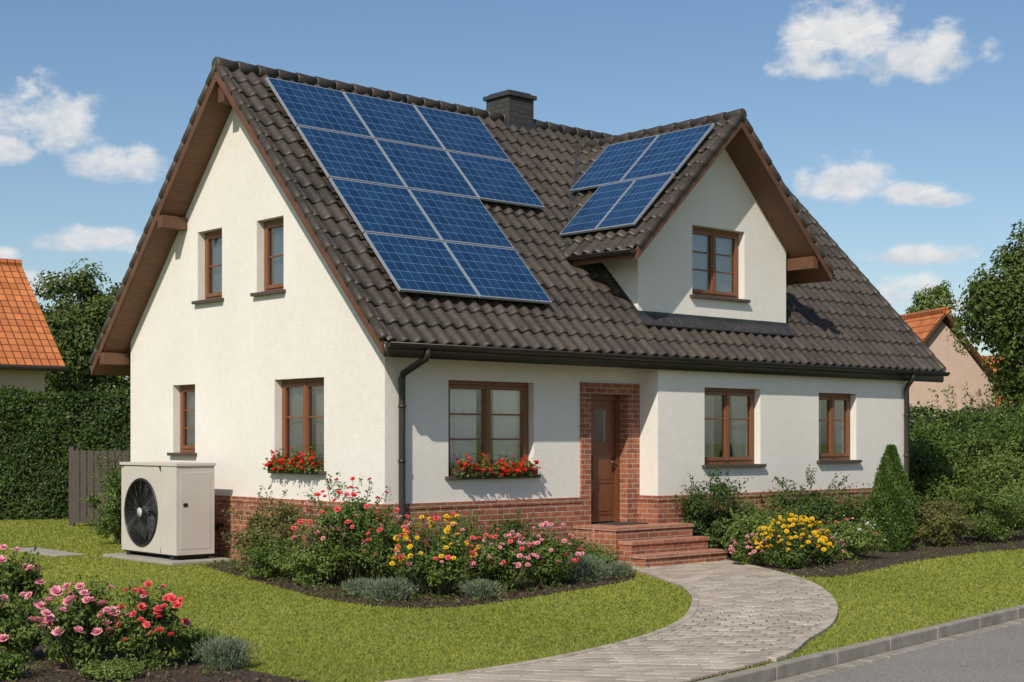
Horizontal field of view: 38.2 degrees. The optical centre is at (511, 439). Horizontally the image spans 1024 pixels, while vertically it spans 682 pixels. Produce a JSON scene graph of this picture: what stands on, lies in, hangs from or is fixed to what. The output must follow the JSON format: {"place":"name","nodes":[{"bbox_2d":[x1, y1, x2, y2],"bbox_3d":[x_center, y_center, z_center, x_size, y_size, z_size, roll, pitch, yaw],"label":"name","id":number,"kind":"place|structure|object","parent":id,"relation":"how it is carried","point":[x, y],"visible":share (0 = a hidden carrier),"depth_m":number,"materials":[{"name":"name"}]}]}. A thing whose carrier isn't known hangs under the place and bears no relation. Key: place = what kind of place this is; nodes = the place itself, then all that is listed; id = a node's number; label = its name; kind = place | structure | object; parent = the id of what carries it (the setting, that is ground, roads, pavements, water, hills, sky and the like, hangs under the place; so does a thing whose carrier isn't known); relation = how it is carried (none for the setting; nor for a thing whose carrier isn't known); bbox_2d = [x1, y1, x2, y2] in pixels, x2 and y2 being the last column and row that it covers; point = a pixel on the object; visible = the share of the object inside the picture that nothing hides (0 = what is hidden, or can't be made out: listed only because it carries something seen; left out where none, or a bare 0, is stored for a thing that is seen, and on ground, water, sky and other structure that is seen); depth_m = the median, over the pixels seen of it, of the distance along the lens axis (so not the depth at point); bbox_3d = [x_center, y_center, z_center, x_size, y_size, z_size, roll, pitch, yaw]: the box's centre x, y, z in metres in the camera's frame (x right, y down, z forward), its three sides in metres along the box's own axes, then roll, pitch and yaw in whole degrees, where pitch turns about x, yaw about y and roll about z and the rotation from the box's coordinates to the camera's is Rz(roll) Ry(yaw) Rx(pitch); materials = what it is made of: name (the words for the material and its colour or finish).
{"place":"outdoors","nodes":[
{"label":"outdoors","id":0,"kind":"place"},
{"bbox_2d":[0,370,44,393],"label":"walls","id":1,"kind":"structure","parent":0,"point":[31,380],"depth_m":42.89,"materials":[{"name":"beige paint"}]},
{"bbox_2d":[0,258,66,370],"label":"roof deck","id":2,"kind":"structure","parent":1,"relation":"on","point":[3,261],"depth_m":42.71,"materials":[{"name":"brown wood"}]},
{"bbox_2d":[0,264,64,365],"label":"roof tiles","id":3,"kind":"object","parent":2,"relation":"on","point":[26,337],"visible":1,"depth_m":43.90,"materials":[{"name":"orange tile"}]},
{"bbox_2d":[0,518,1023,681],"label":"lawn","id":4,"kind":"structure","parent":0,"point":[518,602],"depth_m":14.76,"materials":[{"name":"green plant"}]},
{"bbox_2d":[0,384,130,519],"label":"hedge","id":5,"kind":"object","parent":4,"relation":"on","point":[41,433],"visible":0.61,"depth_m":32.02,"materials":[{"name":"green plant"}]},
{"bbox_2d":[29,258,130,397],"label":"deciduous tree","id":6,"kind":"object","parent":4,"relation":"on","point":[75,331],"visible":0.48,"depth_m":50.81,"materials":[{"name":"green plant"}]},
{"bbox_2d":[69,447,130,525],"bbox_3d":[-7.200,0.950,29.565,3.300,1.600,0.130,0,0,0],"label":"wooden fence","id":7,"kind":"object","parent":4,"relation":"on","point":[83,484],"visible":0.27,"depth_m":29.50,"materials":[{"name":"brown wood"}]},
{"bbox_2d":[79,447,130,543],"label":"shrub","id":8,"kind":"object","parent":4,"relation":"on","point":[110,517],"visible":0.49,"depth_m":24.42,"materials":[{"name":"green plant"}]},
{"bbox_2d":[10,547,233,565],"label":"slabs","id":9,"kind":"structure","parent":4,"relation":"on","point":[158,559],"depth_m":21.33,"materials":[{"name":"concrete"}]},
{"bbox_2d":[119,462,223,559],"bbox_3d":[-4.860,1.019,21.617,1.074,1.362,1.690,0,0,-42],"label":"heat pump","id":10,"kind":"object","parent":9,"relation":"on","point":[167,508],"visible":1,"depth_m":20.99,"materials":[{"name":"paint"}]},
{"bbox_2d":[0,632,359,681],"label":"flower bed","id":11,"kind":"object","parent":4,"relation":"on","point":[45,669],"visible":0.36,"depth_m":10.92,"materials":[{"name":"brown soil"}]},
{"bbox_2d":[0,646,41,680],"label":"shrub","id":12,"kind":"object","parent":11,"relation":"on","point":[11,664],"visible":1,"depth_m":10.67,"materials":[{"name":"green plant"}]},
{"bbox_2d":[0,587,52,659],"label":"rose bush","id":13,"kind":"object","parent":11,"relation":"on","point":[11,637],"visible":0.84,"depth_m":11.52,"materials":[{"name":"green plant"}]},
{"bbox_2d":[0,544,60,618],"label":"rose bush","id":14,"kind":"object","parent":11,"relation":"on","point":[22,576],"visible":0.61,"depth_m":12.55,"materials":[{"name":"green plant"}]},
{"bbox_2d":[19,571,123,669],"bbox_3d":[-3.292,1.381,11.191,0.774,0.747,0.870,0,0,0],"label":"rose bush","id":15,"kind":"object","parent":11,"relation":"on","point":[82,628],"visible":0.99,"depth_m":11.08,"materials":[{"name":"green plant"}]},
{"bbox_2d":[73,655,155,681],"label":"shrub","id":16,"kind":"object","parent":11,"relation":"on","point":[120,669],"visible":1,"depth_m":10.67,"materials":[{"name":"green plant"}]},
{"bbox_2d":[99,624,137,652],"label":"shrub","id":17,"kind":"object","parent":11,"relation":"on","point":[113,641],"visible":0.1,"depth_m":11.99,"materials":[{"name":"green plant"}]},
{"bbox_2d":[104,579,198,670],"bbox_3d":[-2.748,1.409,11.221,0.697,0.688,0.698,0,0,37],"label":"rose bush","id":18,"kind":"object","parent":11,"relation":"on","point":[159,630],"visible":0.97,"depth_m":11.14,"materials":[{"name":"green plant"}]},
{"bbox_2d":[179,635,265,671],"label":"grey herb","id":19,"kind":"object","parent":11,"relation":"on","point":[225,648],"visible":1,"depth_m":11.14,"materials":[{"name":"green plant"}]},
{"bbox_2d":[165,625,225,659],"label":"ornamental grass","id":20,"kind":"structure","parent":4,"relation":"on","point":[185,641],"depth_m":11.65,"materials":[{"name":"green plant"}]},
{"bbox_2d":[131,108,637,523],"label":"walls","id":21,"kind":"structure","parent":4,"relation":"on","point":[237,355],"depth_m":20.82,"materials":[{"name":"white paint"}]},
{"bbox_2d":[93,82,829,375],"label":"roof deck","id":22,"kind":"structure","parent":21,"relation":"on","point":[763,189],"depth_m":23.11,"materials":[{"name":"brown wood"}]},
{"bbox_2d":[100,86,817,365],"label":"purlin ends","id":23,"kind":"object","parent":22,"relation":"attached to","point":[181,224],"visible":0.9,"depth_m":23.67,"materials":[{"name":"brown wood"}]},
{"bbox_2d":[483,89,536,130],"bbox_3d":[-0.035,-5.205,24.918,0.640,1.210,0.660,0,0,-42],"label":"chimney","id":24,"kind":"object","parent":22,"relation":"on","point":[516,107],"visible":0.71,"depth_m":24.69,"materials":[{"name":"brick"}]},
{"bbox_2d":[88,57,945,368],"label":"ridge and verge caps","id":25,"kind":"structure","parent":22,"relation":"attached to","point":[220,65],"depth_m":22.28,"materials":[{"name":"tile"}]},
{"bbox_2d":[91,71,943,380],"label":"barge boards","id":26,"kind":"object","parent":22,"relation":"attached to","point":[741,125],"visible":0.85,"depth_m":21.72,"materials":[{"name":"brown wood"}]},
{"bbox_2d":[225,67,945,371],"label":"roof tiles","id":27,"kind":"object","parent":22,"relation":"on","point":[846,317],"visible":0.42,"depth_m":21.75,"materials":[{"name":"brown tile"}]},
{"bbox_2d":[266,88,545,292],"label":"panel rails","id":28,"kind":"object","parent":27,"relation":"attached to","point":[332,192],"visible":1,"depth_m":19.89,"materials":[{"name":"metal"}]},
{"bbox_2d":[265,77,714,303],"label":"solar panels","id":29,"kind":"object","parent":28,"relation":"attached to","point":[413,186],"visible":1,"depth_m":21.31,"materials":[{"name":"blue"}]},
{"bbox_2d":[563,147,796,336],"bbox_3d":[2.740,-3.354,23.544,3.674,3.373,3.832,0,0,6],"label":"lead flashing","id":30,"kind":"object","parent":22,"relation":"attached to","point":[707,321],"visible":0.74,"depth_m":22.88,"materials":[{"name":"grey metal"}]},
{"bbox_2d":[603,149,785,322],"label":"dormer walls","id":31,"kind":"structure","parent":22,"relation":"on","point":[656,276],"depth_m":23.04,"materials":[{"name":"white paint"}]},
{"bbox_2d":[167,289,861,479],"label":"window sills","id":32,"kind":"structure","parent":21,"relation":"attached to","point":[264,293],"depth_m":22.21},
{"bbox_2d":[263,446,323,473],"bbox_3d":[-2.971,0.273,20.183,0.440,0.423,1.233,0,0,-42],"label":"window flower box","id":33,"kind":"object","parent":32,"relation":"on","point":[281,464],"visible":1,"depth_m":20.05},
{"bbox_2d":[448,448,540,478],"bbox_3d":[-0.214,0.338,19.919,1.527,0.420,0.408,0,0,-42],"label":"window flower box","id":34,"kind":"object","parent":32,"relation":"on","point":[487,469],"visible":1,"depth_m":19.82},
{"bbox_2d":[180,218,849,475],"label":"window frames","id":35,"kind":"structure","parent":21,"relation":"in","point":[486,388],"depth_m":22.25,"materials":[{"name":"brown wood"}]},
{"bbox_2d":[185,226,844,462],"bbox_3d":[0.651,-1.401,21.910,10.852,3.558,3.930,0,0,-11],"label":"window glass","id":36,"kind":"object","parent":35,"relation":"in","point":[714,432],"visible":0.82,"depth_m":22.66,"materials":[{"name":"grey glass"}]},
{"bbox_2d":[89,248,949,537],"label":"gutters and downspouts","id":37,"kind":"object","parent":21,"relation":"attached to","point":[424,352],"visible":0.72,"depth_m":20.85,"materials":[{"name":"metal"}]},
{"bbox_2d":[476,389,731,466],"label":"window frame","id":38,"kind":"structure","parent":21,"relation":"attached to","point":[478,422],"depth_m":20.45,"materials":[{"name":"brown wood"}]},
{"bbox_2d":[450,389,843,467],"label":"curtains","id":39,"kind":"object","parent":38,"relation":"attached to","point":[462,401],"visible":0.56,"depth_m":20.00,"materials":[{"name":"grey fabric"}]},
{"bbox_2d":[591,394,619,521],"bbox_3d":[1.281,0.280,21.571,0.760,1.860,0.075,0,0,-42],"label":"front door","id":40,"kind":"structure","parent":21,"relation":"attached to","point":[605,449],"depth_m":21.62,"materials":[{"name":"brown wood"}]},
{"bbox_2d":[611,457,615,471],"bbox_3d":[1.473,0.370,21.682,0.116,0.220,0.076,0,0,-42],"label":"door handle","id":41,"kind":"object","parent":40,"relation":"attached to","point":[612,461],"visible":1,"depth_m":21.73,"materials":[{"name":"metal"}]},
{"bbox_2d":[202,558,636,607],"bbox_3d":[-0.749,1.709,19.051,5.019,0.147,6.658,0,0,-28],"label":"flower bed","id":42,"kind":"object","parent":4,"relation":"on","point":[525,588],"visible":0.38,"depth_m":16.97,"materials":[{"name":"brown soil"}]},
{"bbox_2d":[230,533,303,579],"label":"shrub","id":43,"kind":"object","parent":42,"relation":"on","point":[262,554],"visible":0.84,"depth_m":18.20,"materials":[{"name":"green plant"}]},
{"bbox_2d":[215,484,321,568],"bbox_3d":[-3.178,1.169,19.272,1.399,1.170,1.159,0,0,40],"label":"shrub","id":44,"kind":"object","parent":42,"relation":"on","point":[261,527],"visible":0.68,"depth_m":19.14,"materials":[{"name":"green plant"}]},
{"bbox_2d":[268,534,359,585],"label":"shrub","id":45,"kind":"object","parent":42,"relation":"on","point":[306,573],"visible":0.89,"depth_m":17.47,"materials":[{"name":"green plant"}]},
{"bbox_2d":[291,472,403,583],"bbox_3d":[-1.964,1.073,17.708,1.394,1.361,1.400,0,0,-34],"label":"rose bush","id":46,"kind":"object","parent":42,"relation":"on","point":[351,518],"visible":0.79,"depth_m":17.53,"materials":[{"name":"green plant"}]},
{"bbox_2d":[330,576,374,596],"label":"lavender plant","id":47,"kind":"object","parent":42,"relation":"on","point":[354,583],"visible":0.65,"depth_m":16.23,"materials":[{"name":"grey plant"}]},
{"bbox_2d":[355,576,423,602],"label":"lavender plant","id":48,"kind":"object","parent":42,"relation":"on","point":[389,589],"visible":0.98,"depth_m":15.76,"materials":[{"name":"grey plant"}]},
{"bbox_2d":[359,509,432,584],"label":"rose bush","id":49,"kind":"object","parent":42,"relation":"on","point":[380,555],"visible":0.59,"depth_m":16.95,"materials":[{"name":"green plant"}]},
{"bbox_2d":[389,506,480,596],"bbox_3d":[-0.852,1.244,16.378,1.028,1.020,0.995,0,0,0],"label":"yellow flower bush","id":50,"kind":"object","parent":42,"relation":"on","point":[442,566],"visible":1,"depth_m":16.19,"materials":[{"name":"green plant"}]},
{"bbox_2d":[426,508,495,585],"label":"shrub","id":51,"kind":"object","parent":42,"relation":"on","point":[467,530],"visible":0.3,"depth_m":17.58,"materials":[{"name":"green plant"}]},
{"bbox_2d":[454,576,505,599],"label":"lavender plant","id":52,"kind":"object","parent":42,"relation":"on","point":[477,587],"visible":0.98,"depth_m":15.97,"materials":[{"name":"grey plant"}]},
{"bbox_2d":[466,524,542,591],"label":"pink flower bush","id":53,"kind":"object","parent":42,"relation":"on","point":[497,561],"visible":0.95,"depth_m":16.76,"materials":[{"name":"green plant"}]},
{"bbox_2d":[475,508,554,571],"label":"shrub","id":54,"kind":"object","parent":42,"relation":"on","point":[515,525],"visible":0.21,"depth_m":18.32,"materials":[{"name":"green plant"}]},
{"bbox_2d":[514,520,589,587],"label":"pink flower bush","id":55,"kind":"object","parent":42,"relation":"on","point":[549,552],"visible":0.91,"depth_m":17.35,"materials":[{"name":"green plant"}]},
{"bbox_2d":[551,531,606,575],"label":"shrub","id":56,"kind":"object","parent":42,"relation":"on","point":[577,543],"visible":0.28,"depth_m":18.63,"materials":[{"name":"green plant"}]},
{"bbox_2d":[564,553,615,582],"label":"grey herb","id":57,"kind":"object","parent":42,"relation":"on","point":[583,567],"visible":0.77,"depth_m":17.91,"materials":[{"name":"green plant"}]},
{"bbox_2d":[592,542,618,571],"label":"shrub","id":58,"kind":"object","parent":42,"relation":"on","point":[610,555],"visible":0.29,"depth_m":19.28,"materials":[{"name":"green plant"}]},
{"bbox_2d":[602,561,639,576],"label":"grey herb","id":59,"kind":"object","parent":42,"relation":"on","point":[616,569],"visible":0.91,"depth_m":18.54,"materials":[{"name":"green plant"}]},
{"bbox_2d":[209,382,895,575],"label":"brick plinth","id":60,"kind":"structure","parent":4,"relation":"on","point":[633,508],"depth_m":21.24,"materials":[{"name":"red brick"}]},
{"bbox_2d":[214,488,872,510],"bbox_3d":[0.829,0.866,21.990,13.283,0.079,5.745,0,0,-9],"label":"plinth cap","id":61,"kind":"object","parent":60,"relation":"attached to","point":[412,506],"visible":0.54,"depth_m":20.53,"materials":[{"name":"red brick"}]},
{"bbox_2d":[573,522,728,566],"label":"entrance steps","id":62,"kind":"structure","parent":4,"relation":"on","point":[650,544],"depth_m":20.60,"materials":[{"name":"red brick"}]},
{"bbox_2d":[597,521,648,524],"bbox_3d":[1.593,1.210,21.237,0.640,0.014,0.420,0,0,-42],"label":"door mat","id":63,"kind":"object","parent":62,"relation":"on","point":[621,523],"depth_m":21.09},
{"bbox_2d":[638,369,906,495],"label":"bay walls","id":64,"kind":"structure","parent":4,"relation":"on","point":[672,429],"depth_m":23.31,"materials":[{"name":"white paint"}]},
{"bbox_2d":[727,523,1023,576],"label":"flower bed","id":65,"kind":"object","parent":4,"relation":"on","point":[924,549],"visible":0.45,"depth_m":22.09,"materials":[{"name":"brown soil"}]},
{"bbox_2d":[673,462,761,548],"bbox_3d":[2.971,1.045,21.637,1.335,1.417,1.336,0,0,0],"label":"shrub","id":66,"kind":"object","parent":65,"relation":"on","point":[712,526],"visible":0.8,"depth_m":21.45,"materials":[{"name":"green plant"}]},
{"bbox_2d":[726,532,767,565],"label":"pink flower bush","id":67,"kind":"object","parent":65,"relation":"on","point":[741,557],"visible":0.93,"depth_m":20.23,"materials":[{"name":"green plant"}]},
{"bbox_2d":[716,496,795,562],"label":"shrub","id":68,"kind":"object","parent":65,"relation":"on","point":[745,525],"visible":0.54,"depth_m":20.82,"materials":[{"name":"green plant"}]},
{"bbox_2d":[752,511,832,568],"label":"yellow flower bush","id":69,"kind":"object","parent":65,"relation":"on","point":[794,551],"visible":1,"depth_m":19.78,"materials":[{"name":"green plant"}]},
{"bbox_2d":[770,499,825,546],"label":"shrub","id":70,"kind":"object","parent":65,"relation":"on","point":[792,511],"visible":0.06,"depth_m":22.16,"materials":[{"name":"green plant"}]},
{"bbox_2d":[759,464,870,549],"bbox_3d":[4.678,1.074,22.970,1.667,1.361,1.645,0,0,26],"label":"shrub","id":71,"kind":"object","parent":65,"relation":"on","point":[822,505],"visible":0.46,"depth_m":22.73,"materials":[{"name":"green plant"}]},
{"bbox_2d":[805,528,845,563],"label":"pink flower bush","id":72,"kind":"object","parent":65,"relation":"on","point":[827,556],"visible":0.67,"depth_m":20.49,"materials":[{"name":"green plant"}]},
{"bbox_2d":[809,514,886,559],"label":"white flower bush","id":73,"kind":"object","parent":65,"relation":"on","point":[856,539],"visible":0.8,"depth_m":21.24,"materials":[{"name":"green plant"}]},
{"bbox_2d":[833,482,894,539],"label":"shrub","id":74,"kind":"object","parent":65,"relation":"on","point":[864,505],"visible":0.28,"depth_m":23.08,"materials":[{"name":"green plant"}]},
{"bbox_2d":[866,444,916,551],"bbox_3d":[5.874,0.909,22.897,0.803,1.694,0.773,0,0,0],"label":"thuja tree","id":75,"kind":"object","parent":65,"relation":"on","point":[898,484],"visible":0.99,"depth_m":22.74,"materials":[{"name":"green plant"}]},
{"bbox_2d":[880,478,934,542],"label":"shrub","id":76,"kind":"object","parent":65,"relation":"on","point":[916,499],"visible":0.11,"depth_m":24.52,"materials":[{"name":"green plant"}]},
{"bbox_2d":[911,490,979,546],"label":"shrub","id":77,"kind":"object","parent":65,"relation":"on","point":[941,513],"visible":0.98,"depth_m":23.86,"materials":[{"name":"green plant"}]},
{"bbox_2d":[918,470,1023,541],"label":"shrub","id":78,"kind":"object","parent":65,"relation":"on","point":[987,524],"visible":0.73,"depth_m":24.79,"materials":[{"name":"green plant"}]},
{"bbox_2d":[954,439,1023,529],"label":"shrub","id":79,"kind":"object","parent":65,"relation":"on","point":[1009,463],"visible":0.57,"depth_m":28.11,"materials":[{"name":"green plant"}]},
{"bbox_2d":[956,413,1023,522],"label":"shrub","id":80,"kind":"object","parent":65,"relation":"on","point":[1019,448],"visible":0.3,"depth_m":29.77,"materials":[{"name":"green plant"}]},
{"bbox_2d":[997,502,1023,532],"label":"shrub","id":81,"kind":"object","parent":65,"relation":"on","point":[1021,517],"visible":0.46,"depth_m":25.67,"materials":[{"name":"green plant"}]},
{"bbox_2d":[905,280,960,326],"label":"deciduous tree","id":82,"kind":"object","parent":4,"relation":"on","point":[941,294],"visible":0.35,"depth_m":65.77,"materials":[{"name":"green plant"}]},
{"bbox_2d":[909,416,990,523],"bbox_3d":[8.168,0.646,28.884,2.371,2.216,2.131,0,0,0],"label":"shrub","id":83,"kind":"object","parent":4,"relation":"on","point":[935,465],"visible":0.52,"depth_m":28.55,"materials":[{"name":"green plant"}]},
{"bbox_2d":[909,401,1023,506],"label":"hedge","id":84,"kind":"object","parent":4,"relation":"on","point":[914,412],"visible":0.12,"depth_m":36.73,"materials":[{"name":"green plant"}]},
{"bbox_2d":[909,382,1023,510],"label":"shrub","id":85,"kind":"object","parent":4,"relation":"on","point":[970,441],"visible":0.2,"depth_m":31.18,"materials":[{"name":"green plant"}]},
{"bbox_2d":[946,219,1023,414],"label":"deciduous tree","id":86,"kind":"object","parent":4,"relation":"on","point":[990,295],"visible":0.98,"depth_m":44.60,"materials":[{"name":"green plant"}]},
{"bbox_2d":[966,381,1023,464],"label":"shrub","id":87,"kind":"object","parent":4,"relation":"on","point":[1005,414],"visible":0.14,"depth_m":32.24,"materials":[{"name":"green plant"}]},
{"bbox_2d":[0,0,1023,386],"label":"sky","id":88,"kind":"structure","parent":0,"point":[897,125],"materials":[{"name":"blue"}]},
{"bbox_2d":[380,560,837,681],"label":"garden path","id":89,"kind":"structure","parent":0,"point":[737,616],"depth_m":12.88,"materials":[{"name":"grey stone"}]},
{"bbox_2d":[563,116,733,256],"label":"dormer tiles","id":90,"kind":"object","parent":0,"point":[627,237],"visible":0.3,"depth_m":22.11,"materials":[{"name":"brown tile"}]},
{"bbox_2d":[799,623,1023,681],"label":"road","id":91,"kind":"structure","parent":0,"point":[995,656],"depth_m":12.17,"materials":[{"name":"grey asphalt"}]},
{"bbox_2d":[909,321,994,416],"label":"walls","id":92,"kind":"structure","parent":0,"point":[963,369],"depth_m":49.85,"materials":[{"name":"beige paint"}]},
{"bbox_2d":[900,307,1001,394],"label":"roof deck","id":93,"kind":"structure","parent":92,"relation":"on","point":[946,318],"depth_m":49.86,"materials":[{"name":"orange tile"}]},
{"bbox_2d":[904,313,981,356],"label":"roof tiles","id":94,"kind":"object","parent":93,"relation":"on","point":[921,327],"visible":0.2,"depth_m":50.20,"materials":[{"name":"orange tile"}]},
{"bbox_2d":[985,360,1016,407],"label":"roof tiles","id":95,"kind":"object","parent":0,"point":[995,371],"depth_m":65.20,"materials":[{"name":"orange tile"}]},
{"label":"ground","id":96,"kind":"structure","parent":0,"visible":0},
{"bbox_2d":[695,605,1023,681],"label":"kerb","id":97,"kind":"structure","parent":96,"relation":"on","point":[805,667],"depth_m":12.60,"materials":[{"name":"concrete"}]},
{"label":"walls","id":98,"kind":"object","parent":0,"visible":0},
{"bbox_2d":[982,356,1013,415],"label":"roof deck","id":99,"kind":"structure","parent":98,"relation":"on","point":[986,357],"depth_m":66.03,"materials":[{"name":"orange tile"}]}
]}

